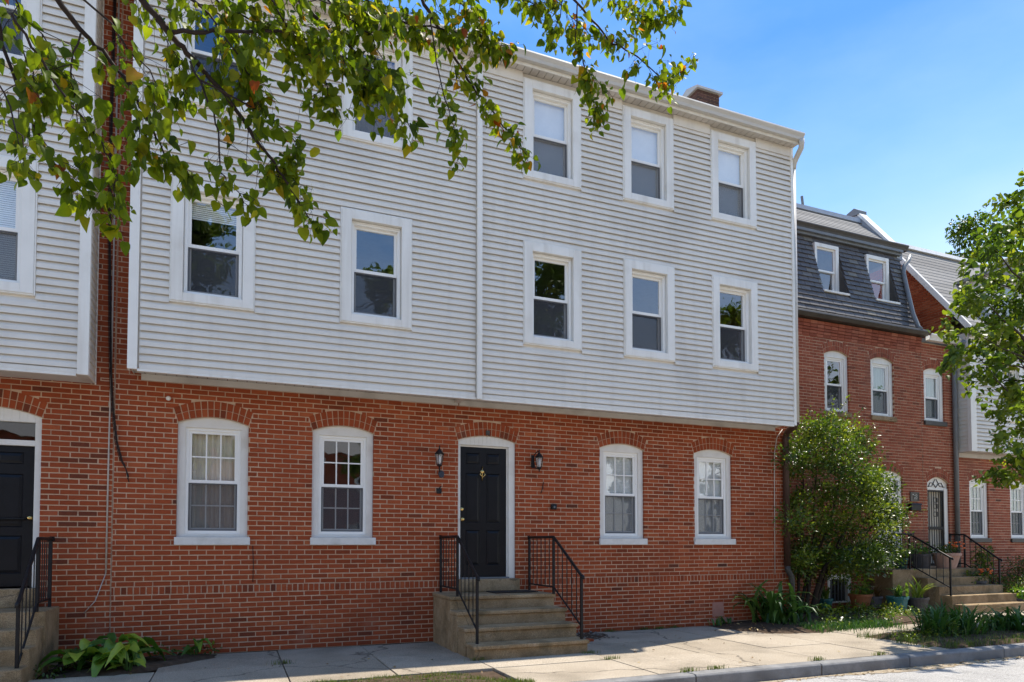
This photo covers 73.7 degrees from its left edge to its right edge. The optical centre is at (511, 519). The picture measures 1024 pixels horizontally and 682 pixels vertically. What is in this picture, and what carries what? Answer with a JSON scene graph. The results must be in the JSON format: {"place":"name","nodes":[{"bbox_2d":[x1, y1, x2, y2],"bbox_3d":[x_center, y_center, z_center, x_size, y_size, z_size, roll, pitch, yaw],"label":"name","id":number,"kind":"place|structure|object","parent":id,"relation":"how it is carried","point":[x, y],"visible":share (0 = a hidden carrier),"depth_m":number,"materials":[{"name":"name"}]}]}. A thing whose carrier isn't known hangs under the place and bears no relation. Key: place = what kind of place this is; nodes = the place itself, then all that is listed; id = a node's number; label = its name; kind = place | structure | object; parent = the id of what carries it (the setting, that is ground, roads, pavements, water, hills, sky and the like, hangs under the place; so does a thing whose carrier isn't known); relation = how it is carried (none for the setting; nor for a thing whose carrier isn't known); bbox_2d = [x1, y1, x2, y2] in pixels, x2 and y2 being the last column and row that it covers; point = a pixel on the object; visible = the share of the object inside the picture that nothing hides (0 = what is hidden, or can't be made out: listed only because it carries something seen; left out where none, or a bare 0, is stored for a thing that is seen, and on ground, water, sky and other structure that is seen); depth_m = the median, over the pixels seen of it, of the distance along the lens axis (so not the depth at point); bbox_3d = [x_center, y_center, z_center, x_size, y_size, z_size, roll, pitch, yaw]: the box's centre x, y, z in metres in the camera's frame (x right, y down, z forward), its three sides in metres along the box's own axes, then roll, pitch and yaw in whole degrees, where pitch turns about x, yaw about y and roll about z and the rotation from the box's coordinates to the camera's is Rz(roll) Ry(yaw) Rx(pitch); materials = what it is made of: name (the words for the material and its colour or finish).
{"place":"outdoors","nodes":[
{"label":"outdoors","id":0,"kind":"place"},
{"bbox_2d":[298,670,533,681],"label":"lawn grass","id":1,"kind":"structure","parent":0,"point":[500,679],"depth_m":7.32,"materials":[{"name":"green plant"}]},
{"bbox_2d":[35,612,925,680],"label":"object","id":2,"kind":"structure","parent":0,"point":[491,674],"depth_m":8.22,"materials":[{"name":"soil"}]},
{"bbox_2d":[0,0,122,657],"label":"row house","id":3,"kind":"structure","parent":2,"relation":"on","point":[54,382],"depth_m":8.49,"materials":[{"name":"brick"}]},
{"bbox_2d":[0,445,34,586],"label":"door","id":4,"kind":"structure","parent":3,"relation":"in","point":[17,463],"depth_m":8.49,"materials":[{"name":"black paint"}]},
{"bbox_2d":[0,155,38,296],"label":"window","id":5,"kind":"structure","parent":3,"relation":"in","point":[18,244],"depth_m":8.11,"materials":[{"name":"plastic"}]},
{"bbox_2d":[0,0,42,72],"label":"window","id":6,"kind":"structure","parent":3,"relation":"in","point":[35,7],"depth_m":8.19,"materials":[{"name":"plastic"}]},
{"bbox_2d":[84,0,119,612],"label":"conduit","id":7,"kind":"object","parent":3,"relation":"attached to","point":[112,349],"visible":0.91,"depth_m":8.83,"materials":[{"name":"brown metal"}]},
{"bbox_2d":[110,0,804,656],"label":"row house","id":8,"kind":"structure","parent":2,"relation":"on","point":[606,324],"depth_m":10.35,"materials":[{"name":"brick"}]},
{"bbox_2d":[108,0,128,481],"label":"cable","id":9,"kind":"object","parent":8,"relation":"attached to","point":[109,268],"visible":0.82,"depth_m":8.84,"materials":[{"name":"black rubber"}]},
{"bbox_2d":[174,418,249,544],"bbox_3d":[-4.081,-0.525,9.342,0.940,1.737,0.229,1,-2,-22],"label":"window","id":10,"kind":"structure","parent":8,"relation":"in","point":[212,464],"depth_m":9.36,"materials":[{"name":"beige paint"}]},
{"bbox_2d":[169,175,255,311],"bbox_3d":[-3.913,-3.577,8.959,1.016,1.621,0.214,1,-2,-22],"label":"window","id":11,"kind":"structure","parent":8,"relation":"in","point":[198,275],"depth_m":8.95,"materials":[{"name":"plastic"}]},
{"bbox_2d":[173,0,258,116],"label":"window","id":12,"kind":"structure","parent":8,"relation":"in","point":[199,55],"depth_m":8.99,"materials":[{"name":"plastic"}]},
{"bbox_2d":[310,426,375,544],"bbox_3d":[-2.470,-0.502,9.986,0.930,1.737,0.200,1,-2,-22],"label":"window","id":13,"kind":"structure","parent":8,"relation":"in","point":[338,510],"depth_m":9.99,"materials":[{"name":"beige paint"}]},
{"bbox_2d":[339,206,411,330],"bbox_3d":[-1.951,-3.549,9.763,1.016,1.621,0.214,1,-2,-22],"label":"window","id":14,"kind":"structure","parent":8,"relation":"in","point":[368,298],"depth_m":9.75,"materials":[{"name":"plastic"}]},
{"bbox_2d":[341,26,412,152],"bbox_3d":[-1.954,-6.147,9.860,1.016,1.591,0.227,1,-2,-22],"label":"window","id":15,"kind":"structure","parent":8,"relation":"in","point":[360,132],"depth_m":9.84,"materials":[{"name":"plastic"}]},
{"bbox_2d":[436,486,441,493],"bbox_3d":[-1.114,-0.461,10.451,0.080,0.114,0.052,1,-2,-22],"label":"junction stub","id":16,"kind":"object","parent":8,"relation":"attached to","point":[439,490],"visible":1,"depth_m":10.45,"materials":[{"name":"grey metal"}]},
{"bbox_2d":[435,445,443,477],"bbox_3d":[-1.094,-0.888,10.362,0.132,0.489,0.215,0,-2,8],"label":"wall lantern","id":17,"kind":"object","parent":8,"relation":"attached to","point":[439,452],"depth_m":10.32,"materials":[{"name":"black metal"}]},
{"bbox_2d":[460,447,508,578],"bbox_3d":[-0.441,-0.110,10.811,0.810,2.072,0.120,1,-2,-22],"label":"door","id":18,"kind":"structure","parent":8,"relation":"in","point":[482,470],"depth_m":10.82,"materials":[{"name":"black paint"}]},
{"bbox_2d":[531,450,542,471],"bbox_3d":[0.411,-0.952,10.982,0.132,0.371,0.216,3,-3,-52],"label":"wall lantern","id":19,"kind":"object","parent":8,"relation":"attached to","point":[539,455],"depth_m":10.95,"materials":[{"name":"black metal"}]},
{"bbox_2d":[522,77,580,190],"bbox_3d":[0.612,-6.111,10.904,1.016,1.591,0.214,1,-2,-22],"label":"window","id":20,"kind":"structure","parent":8,"relation":"in","point":[551,117],"depth_m":10.94,"materials":[{"name":"plastic"}]},
{"bbox_2d":[522,240,581,350],"bbox_3d":[0.612,-3.512,10.813,1.016,1.621,0.214,1,-2,-22],"label":"window","id":21,"kind":"structure","parent":8,"relation":"in","point":[547,322],"depth_m":10.81,"materials":[{"name":"plastic"}]},
{"bbox_2d":[551,504,556,509],"bbox_3d":[0.686,-0.214,11.179,0.100,0.090,0.055,1,-2,-22],"label":"doorbell box","id":22,"kind":"object","parent":8,"relation":"attached to","point":[553,506],"visible":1,"depth_m":11.16,"materials":[{"name":"black metal"}]},
{"bbox_2d":[599,444,647,544],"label":"window","id":23,"kind":"structure","parent":8,"relation":"in","point":[621,511],"depth_m":11.81,"materials":[{"name":"beige paint"}]},
{"bbox_2d":[621,105,673,210],"bbox_3d":[2.268,-6.087,11.583,1.006,1.591,0.214,1,-2,-22],"label":"window","id":24,"kind":"structure","parent":8,"relation":"in","point":[648,138],"depth_m":11.62,"materials":[{"name":"plastic"}]},
{"bbox_2d":[622,258,674,362],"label":"window","id":25,"kind":"structure","parent":8,"relation":"in","point":[649,336],"depth_m":11.50,"materials":[{"name":"plastic"}]},
{"bbox_2d":[694,450,735,544],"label":"window","id":26,"kind":"structure","parent":8,"relation":"in","point":[712,514],"depth_m":12.55,"materials":[{"name":"beige paint"}]},
{"bbox_2d":[709,130,756,228],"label":"window","id":27,"kind":"structure","parent":8,"relation":"in","point":[733,159],"depth_m":12.30,"materials":[{"name":"plastic"}]},
{"bbox_2d":[711,275,758,372],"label":"window","id":28,"kind":"structure","parent":8,"relation":"in","point":[734,347],"depth_m":12.19,"materials":[{"name":"plastic"}]},
{"bbox_2d":[774,429,782,573],"bbox_3d":[5.075,-0.349,12.988,0.235,2.774,0.023,1,-2,-19],"label":"downspout","id":29,"kind":"object","parent":8,"relation":"attached to","point":[774,502],"visible":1,"depth_m":12.95,"materials":[{"name":"brown metal"}]},
{"bbox_2d":[710,608,911,633],"bbox_3d":[6.165,1.901,13.362,6.237,0.133,3.103,1,-2,-22],"label":"garden bed","id":30,"kind":"object","parent":2,"relation":"on","point":[769,628],"visible":0.38,"depth_m":11.94,"materials":[{"name":"soil"}]},
{"bbox_2d":[707,617,723,625],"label":"weed","id":31,"kind":"object","parent":30,"relation":"on","point":[718,622],"visible":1,"depth_m":12.09,"materials":[{"name":"green plant"}]},
{"bbox_2d":[721,616,731,623],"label":"weed","id":32,"kind":"object","parent":30,"relation":"on","point":[728,620],"visible":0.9,"depth_m":12.32,"materials":[{"name":"green plant"}]},
{"bbox_2d":[732,577,830,624],"bbox_3d":[4.665,1.435,12.268,1.780,0.828,1.681,-1,-2,36],"label":"daylily","id":33,"kind":"object","parent":30,"relation":"on","point":[773,610],"visible":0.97,"depth_m":12.13,"materials":[{"name":"green plant"}]},
{"bbox_2d":[818,587,834,609],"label":"potted plant","id":34,"kind":"object","parent":30,"relation":"on","point":[825,596],"visible":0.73,"depth_m":14.61,"materials":[{"name":"green plant"}]},
{"bbox_2d":[787,616,906,632],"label":"grass","id":35,"kind":"structure","parent":30,"relation":"on","point":[855,624],"depth_m":11.85,"materials":[{"name":"green plant"}]},
{"bbox_2d":[770,395,924,613],"bbox_3d":[6.628,-0.185,13.872,4.911,4.306,2.614,1,-2,-22],"label":"bush","id":36,"kind":"object","parent":30,"relation":"on","point":[872,485],"visible":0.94,"depth_m":13.38,"materials":[{"name":"green plant"}]},
{"bbox_2d":[814,608,900,628],"bbox_3d":[6.311,1.845,12.659,2.716,0.372,1.043,1,-2,-35],"label":"ground cover","id":37,"kind":"object","parent":30,"relation":"on","point":[886,616],"visible":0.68,"depth_m":12.61,"materials":[{"name":"green plant"}]},
{"bbox_2d":[814,599,906,615],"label":"ground cover","id":38,"kind":"object","parent":30,"relation":"on","point":[845,608],"visible":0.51,"depth_m":13.76,"materials":[{"name":"green plant"}]},
{"bbox_2d":[848,578,873,607],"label":"potted plant","id":39,"kind":"object","parent":30,"relation":"on","point":[864,596],"visible":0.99,"depth_m":14.87,"materials":[{"name":"green plant"}]},
{"bbox_2d":[867,583,885,607],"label":"potted plant","id":40,"kind":"object","parent":30,"relation":"on","point":[877,598],"visible":0.84,"depth_m":14.97,"materials":[{"name":"green plant"}]},
{"bbox_2d":[862,605,919,616],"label":"ground cover","id":41,"kind":"object","parent":30,"relation":"on","point":[890,609],"visible":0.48,"depth_m":13.89,"materials":[{"name":"green plant"}]},
{"bbox_2d":[884,581,908,611],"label":"potted plant","id":42,"kind":"object","parent":30,"relation":"on","point":[897,597],"visible":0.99,"depth_m":14.44,"materials":[{"name":"green plant"}]},
{"bbox_2d":[905,577,933,611],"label":"potted plant","id":43,"kind":"object","parent":30,"relation":"on","point":[915,599],"visible":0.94,"depth_m":14.62,"materials":[{"name":"green plant"}]},
{"bbox_2d":[787,196,930,609],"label":"row house","id":44,"kind":"structure","parent":2,"relation":"on","point":[855,334],"depth_m":16.32,"materials":[{"name":"brick"}]},
{"bbox_2d":[812,242,849,295],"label":"roof window","id":45,"kind":"structure","parent":44,"relation":"in","point":[834,274],"depth_m":16.37,"materials":[{"name":"plastic"}]},
{"bbox_2d":[824,351,851,417],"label":"window","id":46,"kind":"structure","parent":44,"relation":"in","point":[839,391],"depth_m":15.83,"materials":[{"name":"plastic"}]},
{"bbox_2d":[827,575,850,602],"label":"basement window","id":47,"kind":"structure","parent":44,"relation":"in","point":[841,595],"depth_m":15.58,"materials":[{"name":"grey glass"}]},
{"bbox_2d":[864,254,900,304],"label":"roof window","id":48,"kind":"structure","parent":44,"relation":"in","point":[885,284],"depth_m":17.01,"materials":[{"name":"plastic"}]},
{"bbox_2d":[870,358,896,421],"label":"window","id":49,"kind":"structure","parent":44,"relation":"in","point":[881,379],"depth_m":16.41,"materials":[{"name":"plastic"}]},
{"bbox_2d":[879,493,897,565],"bbox_3d":[8.959,0.225,16.330,0.666,1.750,0.045,1,-2,-22],"label":"door","id":50,"kind":"structure","parent":44,"relation":"in","point":[890,493],"depth_m":16.38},
{"bbox_2d":[910,492,918,500],"bbox_3d":[9.767,-0.561,16.557,0.300,0.220,0.023,1,-2,-22],"label":"number plaque","id":51,"kind":"object","parent":44,"relation":"attached to","point":[914,496],"visible":1,"depth_m":16.54,"materials":[{"name":"grey metal"}]},
{"bbox_2d":[908,503,921,510],"bbox_3d":[9.733,-0.316,16.487,0.360,0.185,0.112,1,-2,-22],"label":"letter box","id":52,"kind":"object","parent":44,"relation":"attached to","point":[916,506],"visible":0.9,"depth_m":16.45,"materials":[{"name":"black metal"}]},
{"bbox_2d":[857,624,1023,648],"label":"verge grass","id":53,"kind":"structure","parent":2,"relation":"on","point":[949,643],"depth_m":10.22,"materials":[{"name":"green plant"}]},
{"bbox_2d":[887,626,978,643],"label":"ground cover","id":54,"kind":"object","parent":53,"relation":"on","point":[920,633],"visible":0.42,"depth_m":10.37,"materials":[{"name":"green plant"}]},
{"bbox_2d":[899,599,1003,637],"bbox_3d":[6.967,1.629,10.857,1.971,0.720,1.330,1,-2,-36],"label":"fern clump","id":55,"kind":"object","parent":53,"relation":"on","point":[944,620],"visible":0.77,"depth_m":10.68,"materials":[{"name":"green plant"}]},
{"bbox_2d":[977,605,1023,631],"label":"liriope","id":56,"kind":"object","parent":53,"relation":"on","point":[1014,619],"visible":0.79,"depth_m":11.11,"materials":[{"name":"green plant"}]},
{"bbox_2d":[863,567,1023,613],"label":"front steps","id":57,"kind":"structure","parent":2,"relation":"on","point":[967,592],"depth_m":15.24,"materials":[{"name":"concrete"}]},
{"bbox_2d":[894,548,908,568],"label":"potted plant","id":58,"kind":"object","parent":57,"relation":"on","point":[903,562],"visible":0.4,"depth_m":15.81,"materials":[{"name":"green plant"}]},
{"bbox_2d":[891,533,914,569],"bbox_3d":[8.792,0.709,15.350,0.730,0.814,0.032,1,-2,-22],"label":"railing","id":59,"kind":"object","parent":57,"relation":"on","point":[905,549],"visible":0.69,"depth_m":15.38,"materials":[{"name":"black metal"}]},
{"bbox_2d":[890,534,953,595],"bbox_3d":[9.190,0.973,15.333,0.042,1.375,1.496,1,-2,-22],"label":"handrail","id":60,"kind":"object","parent":57,"relation":"on","point":[950,570],"visible":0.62,"depth_m":15.09,"materials":[{"name":"black metal"}]},
{"bbox_2d":[911,540,932,567],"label":"potted plant","id":61,"kind":"object","parent":57,"relation":"on","point":[925,558],"visible":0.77,"depth_m":16.09,"materials":[{"name":"green plant"}]},
{"bbox_2d":[931,541,964,568],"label":"potted plant","id":62,"kind":"object","parent":57,"relation":"on","point":[954,555],"visible":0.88,"depth_m":15.98,"materials":[{"name":"green plant"}]},
{"bbox_2d":[949,534,1002,584],"bbox_3d":[11.057,1.036,16.287,0.042,1.435,1.246,1,-2,-22],"label":"handrail","id":63,"kind":"object","parent":57,"relation":"on","point":[993,555],"visible":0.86,"depth_m":16.28,"materials":[{"name":"black metal"}]},
{"bbox_2d":[962,568,992,584],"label":"potted plant","id":64,"kind":"object","parent":57,"relation":"on","point":[979,582],"visible":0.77,"depth_m":15.79,"materials":[{"name":"green plant"}]},
{"bbox_2d":[969,545,1007,585],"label":"shrub","id":65,"kind":"object","parent":57,"relation":"on","point":[983,560],"visible":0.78,"depth_m":16.16,"materials":[{"name":"green plant"}]},
{"bbox_2d":[989,555,1023,591],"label":"shrub","id":66,"kind":"object","parent":2,"relation":"on","point":[1018,570],"visible":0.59,"depth_m":16.86,"materials":[{"name":"green plant"}]},
{"bbox_2d":[1003,575,1023,597],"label":"shrub","id":67,"kind":"object","parent":2,"relation":"on","point":[1012,584],"visible":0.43,"depth_m":15.83,"materials":[{"name":"green plant"}]},
{"bbox_2d":[28,611,1023,681],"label":"sidewalk","id":68,"kind":"structure","parent":0,"point":[692,647],"depth_m":8.77,"materials":[{"name":"grey concrete"}]},
{"bbox_2d":[0,588,58,681],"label":"front steps","id":69,"kind":"structure","parent":68,"relation":"on","point":[42,641],"depth_m":7.76,"materials":[{"name":"concrete"}]},
{"bbox_2d":[14,536,54,668],"bbox_3d":[-5.451,0.971,7.806,0.042,1.575,1.506,1,-2,-22],"label":"handrail","id":70,"kind":"object","parent":69,"relation":"on","point":[36,551],"visible":0.98,"depth_m":7.75,"materials":[{"name":"black metal"}]},
{"bbox_2d":[42,654,215,678],"bbox_3d":[-4.521,1.749,8.291,1.922,0.083,1.354,1,-2,-22],"label":"hosta bed","id":71,"kind":"object","parent":68,"relation":"on","point":[153,663],"visible":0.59,"depth_m":8.07,"materials":[{"name":"soil"}]},
{"bbox_2d":[38,638,119,668],"bbox_3d":[-4.971,1.595,7.908,0.911,0.414,0.945,1,-2,-22],"label":"hosta","id":72,"kind":"object","parent":71,"relation":"on","point":[86,646],"visible":0.69,"depth_m":7.82,"materials":[{"name":"green plant"}]},
{"bbox_2d":[62,633,172,676],"bbox_3d":[-4.711,1.625,8.111,1.018,0.553,1.149,-1,-2,24],"label":"hosta","id":73,"kind":"object","parent":71,"relation":"on","point":[135,646],"visible":0.53,"depth_m":8.01,"materials":[{"name":"green plant"}]},
{"bbox_2d":[89,642,155,670],"bbox_3d":[-4.490,1.610,7.842,0.609,0.434,0.639,-2,-3,43],"label":"hosta","id":74,"kind":"object","parent":71,"relation":"on","point":[114,651],"visible":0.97,"depth_m":7.78,"materials":[{"name":"green plant"}]},
{"bbox_2d":[33,640,221,678],"bbox_3d":[-4.826,1.700,8.502,1.025,0.332,2.231,-1,-2,37],"label":"ground cover","id":75,"kind":"object","parent":71,"relation":"on","point":[39,668],"visible":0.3,"depth_m":7.74,"materials":[{"name":"green plant"}]},
{"bbox_2d":[172,638,212,655],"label":"hosta","id":76,"kind":"object","parent":71,"relation":"on","point":[197,647],"visible":0.93,"depth_m":8.80,"materials":[{"name":"green plant"}]},
{"bbox_2d":[432,578,588,660],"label":"front steps","id":77,"kind":"structure","parent":68,"relation":"on","point":[520,625],"depth_m":9.45,"materials":[{"name":"concrete"}]},
{"bbox_2d":[439,535,479,643],"bbox_3d":[-0.757,0.920,9.593,0.042,1.430,1.766,1,-2,-22],"label":"handrail","id":78,"kind":"object","parent":77,"relation":"on","point":[458,542],"visible":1,"depth_m":9.55,"materials":[{"name":"black metal"}]},
{"bbox_2d":[486,590,537,592],"bbox_3d":[0.000,1.096,10.431,0.700,0.014,0.400,1,-2,-22],"label":"door mat","id":79,"kind":"object","parent":77,"relation":"on","point":[513,591],"depth_m":10.34,"materials":[{"name":"black rubber"}]},
{"bbox_2d":[528,536,584,638],"bbox_3d":[0.622,0.938,10.104,0.042,1.430,1.866,1,-2,-22],"label":"handrail","id":80,"kind":"object","parent":77,"relation":"on","point":[581,575],"visible":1,"depth_m":10.04,"materials":[{"name":"black metal"}]},
{"bbox_2d":[111,613,1023,681],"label":"leaf litter","id":81,"kind":"object","parent":68,"relation":"on","point":[760,660],"visible":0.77,"depth_m":9.05,"materials":[{"name":"brown plant"}]},
{"bbox_2d":[576,632,606,639],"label":"bare soil","id":82,"kind":"structure","parent":68,"relation":"on","point":[589,635],"depth_m":10.84,"materials":[{"name":"brown soil"}]},
{"bbox_2d":[576,631,618,639],"bbox_3d":[1.071,1.844,10.817,1.009,0.030,0.840,1,-2,-22],"label":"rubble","id":83,"kind":"object","parent":68,"relation":"on","point":[595,632],"visible":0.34,"depth_m":10.77,"materials":[{"name":"grey stone"}]},
{"bbox_2d":[266,625,931,671],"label":"crack weeds","id":84,"kind":"object","parent":68,"relation":"on","point":[659,627],"visible":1,"depth_m":8.67,"materials":[{"name":"green plant"}]},
{"bbox_2d":[926,168,1023,489],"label":"street tree","id":85,"kind":"object","parent":68,"relation":"on","point":[1007,353],"visible":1,"depth_m":12.23,"materials":[{"name":"green plant"}]},
{"bbox_2d":[1004,584,1023,601],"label":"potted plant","id":86,"kind":"object","parent":68,"relation":"on","point":[1019,595],"visible":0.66,"depth_m":15.52,"materials":[{"name":"green plant"}]},
{"bbox_2d":[370,0,1023,262],"label":"sky","id":87,"kind":"structure","parent":0,"point":[910,113],"materials":[{"name":"blue"}]},
{"bbox_2d":[781,657,1023,681],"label":"road","id":88,"kind":"structure","parent":0,"point":[1011,670],"depth_m":8.32,"materials":[{"name":"grey asphalt"}]},
{"bbox_2d":[0,0,698,255],"bbox_3d":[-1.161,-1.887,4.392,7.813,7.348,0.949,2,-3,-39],"label":"street tree","id":89,"kind":"object","parent":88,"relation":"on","point":[367,82],"visible":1,"depth_m":4.13,"materials":[{"name":"green plant"}]},
{"bbox_2d":[761,656,1022,681],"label":"gutter grit","id":90,"kind":"object","parent":88,"relation":"on","point":[916,668],"visible":0.98,"depth_m":8.81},
{"label":"ground","id":91,"kind":"structure","parent":0,"visible":0},
{"bbox_2d":[577,643,1023,681],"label":"kerb","id":92,"kind":"structure","parent":91,"relation":"on","point":[801,669],"depth_m":8.51,"materials":[{"name":"concrete"}]},
{"bbox_2d":[880,333,960,566],"bbox_3d":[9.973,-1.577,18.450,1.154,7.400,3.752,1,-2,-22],"label":"row house","id":93,"kind":"structure","parent":91,"relation":"on","point":[937,454],"depth_m":17.00,"materials":[{"name":"brick"}]},
{"bbox_2d":[928,490,940,562],"bbox_3d":[10.462,0.198,16.989,0.598,1.870,0.030,1,-2,-22],"label":"inner door","id":94,"kind":"structure","parent":93,"relation":"in","point":[935,496],"depth_m":17.00,"materials":[{"name":"metal"}]},
{"bbox_2d":[923,369,947,426],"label":"window","id":95,"kind":"structure","parent":93,"relation":"in","point":[933,395],"depth_m":17.08,"materials":[{"name":"plastic"}]},
{"bbox_2d":[869,242,1023,592],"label":"row house","id":96,"kind":"structure","parent":91,"relation":"on","point":[987,514],"depth_m":17.63,"materials":[{"name":"brick"}]},
{"bbox_2d":[969,479,991,541],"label":"window","id":97,"kind":"structure","parent":96,"relation":"in","point":[978,495],"depth_m":17.59,"materials":[{"name":"plastic"}]},
{"bbox_2d":[998,362,1023,421],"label":"window","id":98,"kind":"structure","parent":96,"relation":"in","point":[1015,372],"depth_m":17.66,"materials":[{"name":"plastic"}]},
{"bbox_2d":[1010,481,1023,541],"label":"window","id":99,"kind":"structure","parent":96,"relation":"in","point":[1016,495],"depth_m":18.19,"materials":[{"name":"plastic"}]},
{"bbox_2d":[945,209,1013,262],"bbox_3d":[19.178,-5.217,28.515,4.136,15.350,4.105,-1,-2,35],"label":"tree","id":100,"kind":"object","parent":91,"relation":"on","point":[968,224],"visible":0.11,"depth_m":28.58,"materials":[{"name":"green plant"}]}
]}

